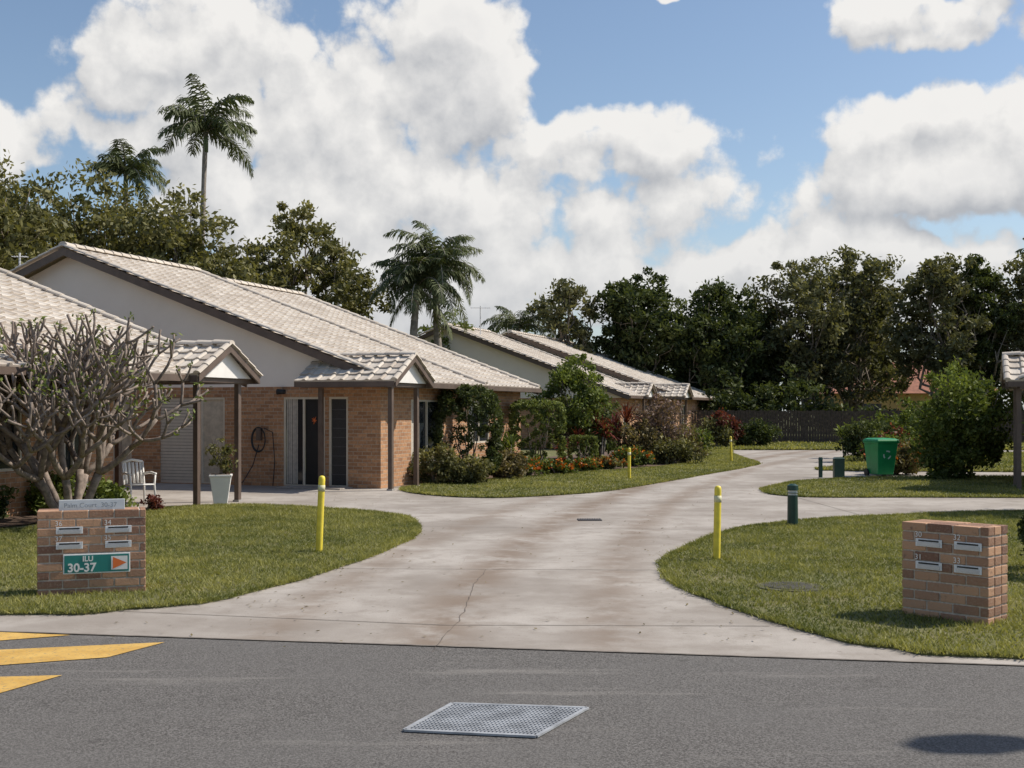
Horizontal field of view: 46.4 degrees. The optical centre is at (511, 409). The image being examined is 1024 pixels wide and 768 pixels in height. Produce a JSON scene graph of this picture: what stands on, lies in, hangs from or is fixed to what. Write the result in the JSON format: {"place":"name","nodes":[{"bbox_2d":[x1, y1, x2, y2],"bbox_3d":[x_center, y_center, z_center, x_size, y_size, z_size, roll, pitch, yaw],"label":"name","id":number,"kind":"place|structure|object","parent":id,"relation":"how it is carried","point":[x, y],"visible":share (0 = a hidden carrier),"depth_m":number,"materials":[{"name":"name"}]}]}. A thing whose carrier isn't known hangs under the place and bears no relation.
{"place":"outdoors","nodes":[
{"label":"outdoors","id":0,"kind":"place"},
{"bbox_2d":[0,502,421,614],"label":"grass lawn","id":1,"kind":"structure","parent":0,"point":[180,539],"depth_m":15.18,"materials":[{"name":"plant"}]},
{"bbox_2d":[0,514,37,526],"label":"mulch bed","id":2,"kind":"object","parent":1,"relation":"on","point":[19,520],"visible":0.13,"depth_m":19.61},
{"bbox_2d":[23,464,89,514],"bbox_3d":[-8.061,1.395,20.950,1.324,0.950,1.112,0,0,34],"label":"shrub","id":3,"kind":"object","parent":2,"relation":"on","point":[35,500],"visible":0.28,"depth_m":20.70,"materials":[{"name":"green plant"}]},
{"bbox_2d":[37,507,145,595],"bbox_3d":[-4.232,1.426,12.045,1.020,0.848,0.370,0,0,-19],"label":"brick letterbox","id":4,"kind":"object","parent":1,"relation":"on","point":[60,534],"visible":0.86,"depth_m":11.88,"materials":[{"name":"brown brick"}]},
{"bbox_2d":[59,499,124,510],"bbox_3d":[-4.186,0.948,11.911,0.620,0.105,0.025,0,0,-19],"label":"name sign","id":5,"kind":"object","parent":4,"relation":"on","point":[90,504],"visible":1,"depth_m":11.90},
{"bbox_2d":[63,552,129,573],"bbox_3d":[-4.125,1.528,11.872,0.630,0.195,0.020,0,0,-19],"label":"direction sign","id":6,"kind":"object","parent":4,"relation":"attached to","point":[94,563],"visible":1,"depth_m":11.87,"materials":[{"name":"metal"}]},
{"bbox_2d":[73,475,138,506],"bbox_3d":[-7.060,1.469,20.585,0.994,0.796,1.041,0,0,30],"label":"shrub","id":7,"kind":"object","parent":1,"relation":"on","point":[108,489],"visible":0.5,"depth_m":20.48,"materials":[{"name":"green plant"}]},
{"bbox_2d":[0,308,212,508],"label":"frangipani tree","id":8,"kind":"object","parent":1,"relation":"on","point":[76,388],"visible":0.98,"depth_m":18.64,"materials":[{"name":"grey plant"}]},
{"bbox_2d":[315,476,324,551],"bbox_3d":[-2.469,1.375,15.394,0.092,1.050,0.092,3,1,16],"label":"yellow bollard","id":9,"kind":"object","parent":1,"relation":"on","point":[320,514],"visible":0.82,"depth_m":15.36,"materials":[{"name":"plastic"}]},
{"bbox_2d":[0,632,1023,767],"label":"asphalt road","id":10,"kind":"structure","parent":0,"point":[190,703],"depth_m":7.41,"materials":[{"name":"asphalt"}]},
{"bbox_2d":[0,632,162,692],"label":"road markings","id":11,"kind":"object","parent":10,"relation":"on","point":[19,656],"visible":1,"depth_m":9.05,"materials":[{"name":"yellow paint"}]},
{"bbox_2d":[403,702,588,737],"bbox_3d":[-0.077,1.843,7.125,1.004,0.012,0.712,0,0,10],"label":"drain grate","id":12,"kind":"object","parent":10,"relation":"on","point":[511,720],"visible":1,"depth_m":7.09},
{"bbox_2d":[0,450,1023,665],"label":"concrete driveway","id":13,"kind":"structure","parent":0,"point":[518,597],"depth_m":12.78,"materials":[{"name":"concrete"}]},
{"bbox_2d":[0,382,112,516],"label":"brick walls","id":14,"kind":"structure","parent":13,"relation":"on","point":[15,507],"depth_m":20.65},
{"bbox_2d":[121,458,156,506],"bbox_3d":[-7.118,1.394,22.721,0.550,0.918,0.595,0,0,-40],"label":"garden chair","id":15,"kind":"object","parent":13,"relation":"on","point":[141,472],"visible":0.86,"depth_m":22.86,"materials":[{"name":"white paint"}]},
{"bbox_2d":[114,346,259,504],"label":"posts and fascia","id":16,"kind":"object","parent":13,"relation":"on","point":[197,431],"visible":0.6,"depth_m":23.27,"materials":[{"name":"brown paint"}]},
{"bbox_2d":[0,366,251,386],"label":"barge boards and gutter","id":17,"kind":"object","parent":16,"relation":"on","point":[6,370],"visible":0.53,"depth_m":21.68,"materials":[{"name":"brown paint"}]},
{"bbox_2d":[0,272,248,375],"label":"roof tiles","id":18,"kind":"object","parent":17,"relation":"on","point":[19,299],"visible":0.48,"depth_m":23.45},
{"bbox_2d":[0,268,182,345],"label":"verge caps","id":19,"kind":"object","parent":18,"relation":"on","point":[73,300],"visible":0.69,"depth_m":25.67,"materials":[{"name":"tile"}]},
{"bbox_2d":[153,344,230,375],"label":"porch tiles","id":20,"kind":"object","parent":16,"relation":"on","point":[184,355],"visible":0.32,"depth_m":23.09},
{"bbox_2d":[205,354,249,378],"bbox_3d":[-5.601,-0.910,23.304,0.001,0.580,1.860,0,0,20],"label":"gable infill","id":21,"kind":"object","parent":20,"relation":"attached to","point":[228,366],"visible":0.75,"depth_m":23.42,"materials":[{"name":"white paint"}]},
{"bbox_2d":[205,438,237,503],"bbox_3d":[-5.601,1.176,23.038,0.639,1.348,0.533,0,0,-11],"label":"potted plant","id":22,"kind":"object","parent":13,"relation":"on","point":[220,482],"visible":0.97,"depth_m":22.92,"materials":[{"name":"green plant"}]},
{"bbox_2d":[113,387,519,488],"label":"brick walls","id":23,"kind":"structure","parent":13,"relation":"on","point":[262,407],"depth_m":28.98,"materials":[{"name":"brick"}]},
{"bbox_2d":[161,398,192,482],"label":"roller door slats","id":24,"kind":"object","parent":23,"relation":"attached to","point":[178,462],"visible":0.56,"depth_m":29.90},
{"bbox_2d":[28,257,339,387],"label":"rendered gable","id":25,"kind":"structure","parent":23,"relation":"on","point":[276,364],"depth_m":29.94,"materials":[{"name":"paint"}]},
{"bbox_2d":[113,397,347,486],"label":"door frames","id":26,"kind":"structure","parent":23,"relation":"attached to","point":[285,438],"depth_m":28.66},
{"bbox_2d":[122,399,222,481],"bbox_3d":[-8.621,0.775,30.012,3.250,2.050,0.010,0,0,20],"label":"beige door","id":27,"kind":"structure","parent":26,"relation":"attached to","point":[213,419],"depth_m":29.60,"materials":[{"name":"paint"}]},
{"bbox_2d":[287,399,297,483],"bbox_3d":[-5.294,0.770,28.804,0.290,2.040,0.012,0,0,20],"label":"curtain","id":28,"kind":"object","parent":26,"relation":"hanging from","point":[289,441],"visible":1,"depth_m":28.80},
{"bbox_2d":[292,399,302,483],"bbox_3d":[-5.224,0.775,28.791,0.470,2.050,0.005,0,0,20],"label":"sliding door glass","id":29,"kind":"object","parent":26,"relation":"attached to","point":[300,441],"visible":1,"depth_m":28.74,"materials":[{"name":"grey"}]},
{"bbox_2d":[306,399,317,484],"bbox_3d":[-4.715,0.775,28.610,0.510,2.050,0.010,0,0,20],"label":"front door","id":30,"kind":"structure","parent":26,"relation":"attached to","point":[311,446],"depth_m":28.64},
{"bbox_2d":[332,399,345,485],"bbox_3d":[-4.096,0.775,28.383,0.410,2.050,0.015,0,0,20],"label":"screen door","id":31,"kind":"structure","parent":26,"relation":"attached to","point":[338,421],"depth_m":28.38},
{"bbox_2d":[419,402,486,460],"bbox_3d":[-1.635,0.550,32.100,0.010,1.600,5.400,0,0,20],"label":"window glass","id":32,"kind":"object","parent":23,"relation":"in","point":[431,419],"visible":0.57,"depth_m":30.74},
{"bbox_2d":[2,631,1023,665],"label":"road edge joint","id":33,"kind":"object","parent":13,"relation":"on","point":[520,648],"visible":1,"depth_m":9.23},
{"bbox_2d":[401,451,695,486],"bbox_3d":[3.013,1.838,42.056,6.545,0.001,29.759,0,0,23],"label":"mulch bed","id":34,"kind":"object","parent":13,"relation":"on","point":[605,454],"visible":0.13,"depth_m":39.28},
{"bbox_2d":[406,441,459,483],"bbox_3d":[-1.903,1.321,29.651,1.403,1.116,1.136,0,0,0],"label":"shrub","id":35,"kind":"object","parent":34,"relation":"on","point":[442,465],"visible":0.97,"depth_m":29.47,"materials":[{"name":"green plant"}]},
{"bbox_2d":[431,383,504,477],"bbox_3d":[-1.155,0.574,31.205,1.991,2.577,1.934,0,0,0],"label":"clipped shrub","id":36,"kind":"object","parent":34,"relation":"on","point":[464,393],"visible":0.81,"depth_m":30.61,"materials":[{"name":"green plant"}]},
{"bbox_2d":[491,448,529,477],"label":"shrub","id":37,"kind":"object","parent":34,"relation":"on","point":[512,466],"visible":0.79,"depth_m":31.43,"materials":[{"name":"green plant"}]},
{"bbox_2d":[507,398,567,471],"bbox_3d":[0.748,0.754,35.593,1.812,2.215,1.882,0,0,0],"label":"clipped hedge","id":38,"kind":"object","parent":34,"relation":"on","point":[520,405],"visible":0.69,"depth_m":34.93,"materials":[{"name":"green plant"}]},
{"bbox_2d":[538,456,578,473],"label":"flowering shrub","id":39,"kind":"object","parent":34,"relation":"on","point":[563,466],"visible":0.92,"depth_m":34.07,"materials":[{"name":"green plant"}]},
{"bbox_2d":[523,353,618,457],"bbox_3d":[1.956,0.011,40.295,2.994,3.887,3.285,0,0,-19],"label":"lilly pilly tree","id":40,"kind":"object","parent":34,"relation":"on","point":[583,401],"visible":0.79,"depth_m":39.97,"materials":[{"name":"green plant"}]},
{"bbox_2d":[566,434,598,463],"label":"topiary shrub","id":41,"kind":"object","parent":34,"relation":"on","point":[573,438],"visible":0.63,"depth_m":37.54,"materials":[{"name":"green plant"}]},
{"bbox_2d":[609,445,657,466],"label":"flowering shrub","id":42,"kind":"object","parent":34,"relation":"on","point":[639,458],"visible":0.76,"depth_m":38.69,"materials":[{"name":"green plant"}]},
{"bbox_2d":[610,418,663,458],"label":"bougainvillea","id":43,"kind":"object","parent":34,"relation":"on","point":[633,438],"visible":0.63,"depth_m":40.32,"materials":[{"name":"green plant"}]},
{"bbox_2d":[622,392,696,450],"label":"bougainvillea","id":44,"kind":"object","parent":34,"relation":"on","point":[665,425],"visible":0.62,"depth_m":41.09,"materials":[{"name":"brown plant"}]},
{"bbox_2d":[648,432,714,463],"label":"shrub","id":45,"kind":"object","parent":34,"relation":"on","point":[675,452],"visible":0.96,"depth_m":40.19,"materials":[{"name":"green plant"}]},
{"bbox_2d":[863,438,899,475],"bbox_3d":[10.240,1.320,33.240,0.692,1.060,0.894,0,0,-14],"label":"wheelie bin","id":46,"kind":"object","parent":13,"relation":"on","point":[880,453],"visible":0.99,"depth_m":32.93,"materials":[{"name":"green plastic"}]},
{"bbox_2d":[0,0,1023,410],"label":"sky","id":47,"kind":"structure","parent":0,"point":[593,143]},
{"bbox_2d":[15,415,1023,665],"bbox_3d":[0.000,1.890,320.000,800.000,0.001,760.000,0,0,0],"label":"ground","id":48,"kind":"structure","parent":0,"point":[551,453],"depth_m":9.72,"materials":[{"name":"brown"}]},
{"bbox_2d":[0,149,58,266],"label":"fig tree","id":49,"kind":"object","parent":48,"relation":"on","point":[3,175],"visible":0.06,"depth_m":46.62,"materials":[{"name":"green plant"}]},
{"bbox_2d":[0,169,80,270],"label":"fig tree","id":50,"kind":"object","parent":48,"relation":"on","point":[16,239],"visible":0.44,"depth_m":43.63,"materials":[{"name":"green plant"}]},
{"bbox_2d":[14,158,216,262],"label":"fig tree","id":51,"kind":"object","parent":48,"relation":"on","point":[104,218],"visible":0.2,"depth_m":48.74,"materials":[{"name":"green plant"}]},
{"bbox_2d":[86,138,166,238],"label":"bangalow palm","id":52,"kind":"object","parent":48,"relation":"on","point":[136,171],"visible":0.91,"depth_m":59.62,"materials":[{"name":"green plant"}]},
{"bbox_2d":[110,179,282,283],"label":"fig tree","id":53,"kind":"object","parent":48,"relation":"on","point":[172,234],"visible":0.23,"depth_m":48.66,"materials":[{"name":"green plant"}]},
{"bbox_2d":[156,73,257,243],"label":"bangalow palm","id":54,"kind":"object","parent":48,"relation":"on","point":[213,122],"visible":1,"depth_m":54.81,"materials":[{"name":"green plant"}]},
{"bbox_2d":[198,238,289,286],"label":"fig tree","id":55,"kind":"object","parent":48,"relation":"on","point":[247,269],"visible":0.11,"depth_m":48.74,"materials":[{"name":"green plant"}]},
{"bbox_2d":[242,199,394,450],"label":"camphor tree","id":56,"kind":"object","parent":48,"relation":"on","point":[349,280],"visible":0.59,"depth_m":53.07,"materials":[{"name":"green plant"}]},
{"bbox_2d":[367,252,468,340],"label":"queen palm","id":57,"kind":"object","parent":48,"relation":"on","point":[400,270],"visible":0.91,"depth_m":49.55,"materials":[{"name":"green plant"}]},
{"bbox_2d":[380,220,485,346],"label":"queen palm","id":58,"kind":"object","parent":48,"relation":"on","point":[451,247],"visible":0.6,"depth_m":50.40,"materials":[{"name":"green plant"}]},
{"bbox_2d":[479,298,555,336],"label":"queen palm","id":59,"kind":"object","parent":48,"relation":"on","point":[523,322],"visible":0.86,"depth_m":73.46,"materials":[{"name":"green plant"}]},
{"bbox_2d":[417,318,1023,425],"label":"distant trees","id":60,"kind":"object","parent":48,"relation":"on","point":[666,374],"visible":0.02,"depth_m":105.92,"materials":[{"name":"green plant"}]},
{"bbox_2d":[825,284,920,417],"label":"gum tree","id":61,"kind":"object","parent":48,"relation":"on","point":[885,361],"visible":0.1,"depth_m":82.97,"materials":[{"name":"green plant"}]},
{"bbox_2d":[819,393,987,432],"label":"walls","id":62,"kind":"structure","parent":48,"relation":"on","point":[912,396],"depth_m":92.13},
{"bbox_2d":[398,448,762,497],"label":"grass lawn","id":63,"kind":"structure","parent":0,"point":[595,481],"depth_m":30.15,"materials":[{"name":"plant"}]},
{"bbox_2d":[450,453,499,483],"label":"shrub","id":64,"kind":"object","parent":63,"relation":"on","point":[474,470],"visible":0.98,"depth_m":29.44,"materials":[{"name":"green plant"}]},
{"bbox_2d":[612,436,1023,450],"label":"grass lawn","id":65,"kind":"structure","parent":0,"point":[796,445],"depth_m":57.63,"materials":[{"name":"plant"}]},
{"bbox_2d":[305,398,647,447],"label":"brick walls","id":66,"kind":"structure","parent":65,"relation":"on","point":[525,434],"depth_m":57.66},
{"bbox_2d":[423,330,621,397],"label":"rendered gable","id":67,"kind":"structure","parent":66,"relation":"on","point":[502,361],"depth_m":58.16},
{"bbox_2d":[525,278,602,354],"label":"gum tree","id":68,"kind":"object","parent":65,"relation":"on","point":[568,298],"visible":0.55,"depth_m":71.06,"materials":[{"name":"green plant"}]},
{"bbox_2d":[587,266,706,374],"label":"fig tree","id":69,"kind":"object","parent":65,"relation":"on","point":[633,326],"visible":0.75,"depth_m":71.54,"materials":[{"name":"green plant"}]},
{"bbox_2d":[655,276,773,412],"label":"fig tree","id":70,"kind":"object","parent":65,"relation":"on","point":[727,351],"visible":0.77,"depth_m":72.61,"materials":[{"name":"green plant"}]},
{"bbox_2d":[698,411,736,446],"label":"shrub","id":71,"kind":"object","parent":65,"relation":"on","point":[721,435],"visible":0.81,"depth_m":57.93,"materials":[{"name":"green plant"}]},
{"bbox_2d":[707,407,743,444],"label":"croton shrub","id":72,"kind":"object","parent":65,"relation":"on","point":[735,423],"visible":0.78,"depth_m":58.23,"materials":[{"name":"red plant"}]},
{"bbox_2d":[732,417,784,445],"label":"shrub","id":73,"kind":"object","parent":65,"relation":"on","point":[761,433],"visible":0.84,"depth_m":59.63,"materials":[{"name":"green plant"}]},
{"bbox_2d":[710,287,811,412],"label":"fig tree","id":74,"kind":"object","parent":65,"relation":"on","point":[774,359],"visible":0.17,"depth_m":75.46,"materials":[{"name":"green plant"}]},
{"bbox_2d":[742,252,873,410],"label":"gum tree","id":75,"kind":"object","parent":65,"relation":"on","point":[826,338],"visible":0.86,"depth_m":73.70,"materials":[{"name":"green plant"}]},
{"bbox_2d":[794,244,912,410],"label":"gum tree","id":76,"kind":"object","parent":65,"relation":"on","point":[872,309],"visible":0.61,"depth_m":75.90,"materials":[{"name":"green plant"}]},
{"bbox_2d":[691,410,1022,442],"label":"timber fence","id":77,"kind":"object","parent":65,"relation":"on","point":[788,422],"visible":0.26,"depth_m":65.83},
{"bbox_2d":[697,361,1023,439],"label":"hedge row","id":78,"kind":"object","parent":65,"relation":"on","point":[744,403],"visible":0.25,"depth_m":68.33,"materials":[{"name":"green plant"}]},
{"bbox_2d":[879,252,992,399],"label":"gum tree","id":79,"kind":"object","parent":65,"relation":"on","point":[937,279],"visible":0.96,"depth_m":71.39,"materials":[{"name":"green plant"}]},
{"bbox_2d":[945,253,1023,394],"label":"tree","id":80,"kind":"object","parent":65,"relation":"on","point":[988,281],"visible":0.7,"depth_m":72.33,"materials":[{"name":"green plant"}]},
{"bbox_2d":[976,252,1023,395],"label":"gum tree","id":81,"kind":"object","parent":65,"relation":"on","point":[1017,338],"visible":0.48,"depth_m":73.60,"materials":[{"name":"green plant"}]},
{"bbox_2d":[654,509,1023,658],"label":"grass lawn","id":82,"kind":"structure","parent":0,"point":[867,553],"depth_m":12.78,"materials":[{"name":"plant"}]},
{"bbox_2d":[713,486,721,559],"bbox_3d":[2.509,1.415,14.601,0.092,0.970,0.092,1,0,-10],"label":"yellow bollard","id":83,"kind":"object","parent":82,"relation":"on","point":[717,522],"visible":0.81,"depth_m":14.56,"materials":[{"name":"plastic"}]},
{"bbox_2d":[787,484,797,525],"bbox_3d":[4.440,1.512,18.900,0.190,0.675,0.190,0,0,0],"label":"bollard light","id":84,"kind":"object","parent":82,"relation":"on","point":[792,506],"visible":0.82,"depth_m":18.83,"materials":[{"name":"green paint"}]},
{"bbox_2d":[902,519,1007,624],"bbox_3d":[3.898,1.426,10.542,0.380,0.848,0.800,0,0,-42],"label":"brick letterbox","id":85,"kind":"object","parent":82,"relation":"on","point":[956,570],"visible":0.99,"depth_m":10.36,"materials":[{"name":"brown brick"}]},
{"bbox_2d":[758,474,1023,497],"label":"grass lawn","id":86,"kind":"structure","parent":0,"point":[917,486],"depth_m":27.68,"materials":[{"name":"plant"}]},
{"bbox_2d":[907,355,1023,479],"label":"viburnum shrub","id":87,"kind":"object","parent":86,"relation":"on","point":[962,424],"visible":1,"depth_m":31.48,"materials":[{"name":"green plant"}]},
{"bbox_2d":[1002,370,1023,488],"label":"posts and fascia","id":88,"kind":"object","parent":86,"relation":"on","point":[1017,434],"visible":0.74,"depth_m":27.35,"materials":[{"name":"brown paint"}]},
{"bbox_2d":[864,439,925,474],"bbox_3d":[10.918,1.353,34.003,1.666,1.046,1.480,0,0,0],"label":"flowering shrub","id":89,"kind":"object","parent":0,"point":[904,459],"visible":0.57,"depth_m":33.69,"materials":[{"name":"green plant"}]},
{"bbox_2d":[814,451,1023,471],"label":"grass lawn","id":90,"kind":"structure","parent":0,"point":[1005,465],"depth_m":38.00,"materials":[{"name":"plant"}]},
{"bbox_2d":[832,415,901,461],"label":"shrub","id":91,"kind":"object","parent":90,"relation":"on","point":[856,434],"visible":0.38,"depth_m":41.83,"materials":[{"name":"green plant"}]},
{"bbox_2d":[856,422,922,461],"bbox_3d":[11.482,1.120,36.005,2.169,1.490,1.373,0,0,0],"label":"flowering shrub","id":92,"kind":"object","parent":90,"relation":"on","point":[909,436],"visible":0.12,"depth_m":35.94,"materials":[{"name":"green plant"}]},
{"bbox_2d":[874,394,929,440],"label":"shrub","id":93,"kind":"object","parent":90,"relation":"on","point":[905,414],"visible":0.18,"depth_m":43.90,"materials":[{"name":"green plant"}]},
{"bbox_3d":[-3.378,1.830,28.264,1.940,0.040,1.540,0,0,20],"label":"post feet","id":94,"kind":"object","parent":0,"visible":0},
{"bbox_2d":[294,356,433,488],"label":"posts and fascia","id":95,"kind":"object","parent":94,"relation":"on","point":[390,385],"visible":0.88,"depth_m":27.85,"materials":[{"name":"brown paint"}]},
{"bbox_2d":[14,248,541,394],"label":"barge boards and gutter","id":96,"kind":"object","parent":95,"relation":"on","point":[232,320],"visible":0.62,"depth_m":29.41,"materials":[{"name":"brown paint"}]},
{"bbox_2d":[78,253,342,360],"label":"roof deck","id":97,"kind":"structure","parent":96,"relation":"on","point":[211,307],"depth_m":29.54,"materials":[{"name":"paint"}]},
{"bbox_2d":[64,247,486,385],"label":"roof tiles","id":98,"kind":"object","parent":97,"relation":"on","point":[290,320],"visible":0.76,"depth_m":31.86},
{"bbox_2d":[58,241,201,270],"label":"ridge caps","id":99,"kind":"object","parent":98,"relation":"on","point":[119,254],"visible":0.89,"depth_m":32.94,"materials":[{"name":"tile"}]},
{"bbox_2d":[62,244,374,369],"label":"verge caps","id":100,"kind":"object","parent":98,"relation":"on","point":[223,309],"visible":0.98,"depth_m":28.90,"materials":[{"name":"tile"}]},
{"bbox_2d":[200,270,486,383],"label":"verge caps","id":101,"kind":"object","parent":98,"relation":"on","point":[346,328],"visible":0.94,"depth_m":34.40,"materials":[{"name":"tile"}]},
{"bbox_2d":[294,355,408,381],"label":"porch tiles","id":102,"kind":"object","parent":95,"relation":"on","point":[322,371],"visible":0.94,"depth_m":27.66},
{"bbox_3d":[-3.896,-2.184,36.534,8.400,3.148,4.560,0,0,20],"label":"roof deck","id":103,"kind":"object","parent":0,"visible":0},
{"bbox_2d":[241,284,539,388],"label":"roof tiles","id":104,"kind":"object","parent":103,"relation":"on","point":[491,377],"visible":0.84,"depth_m":36.61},
{"bbox_2d":[303,294,539,386],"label":"verge caps","id":105,"kind":"object","parent":104,"relation":"on","point":[426,342],"visible":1,"depth_m":38.52,"materials":[{"name":"tile"}]},
{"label":"roof back","id":106,"kind":"object","parent":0,"visible":0},
{"bbox_2d":[417,326,650,399],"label":"barge boards and gutter","id":107,"kind":"object","parent":106,"relation":"attached to","point":[531,360],"visible":0.41,"depth_m":57.52,"materials":[{"name":"brown paint"}]},
{"bbox_2d":[450,326,641,395],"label":"roof tiles","id":108,"kind":"object","parent":107,"relation":"on","point":[551,359],"visible":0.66,"depth_m":60.24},
{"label":"roof back","id":109,"kind":"object","parent":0,"visible":0},
{"bbox_2d":[503,333,712,399],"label":"barge boards and gutter","id":110,"kind":"object","parent":109,"relation":"attached to","point":[566,355],"visible":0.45,"depth_m":63.34,"materials":[{"name":"brown paint"}]},
{"bbox_2d":[510,332,714,397],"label":"roof tiles","id":111,"kind":"object","parent":110,"relation":"on","point":[601,359],"visible":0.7,"depth_m":67.44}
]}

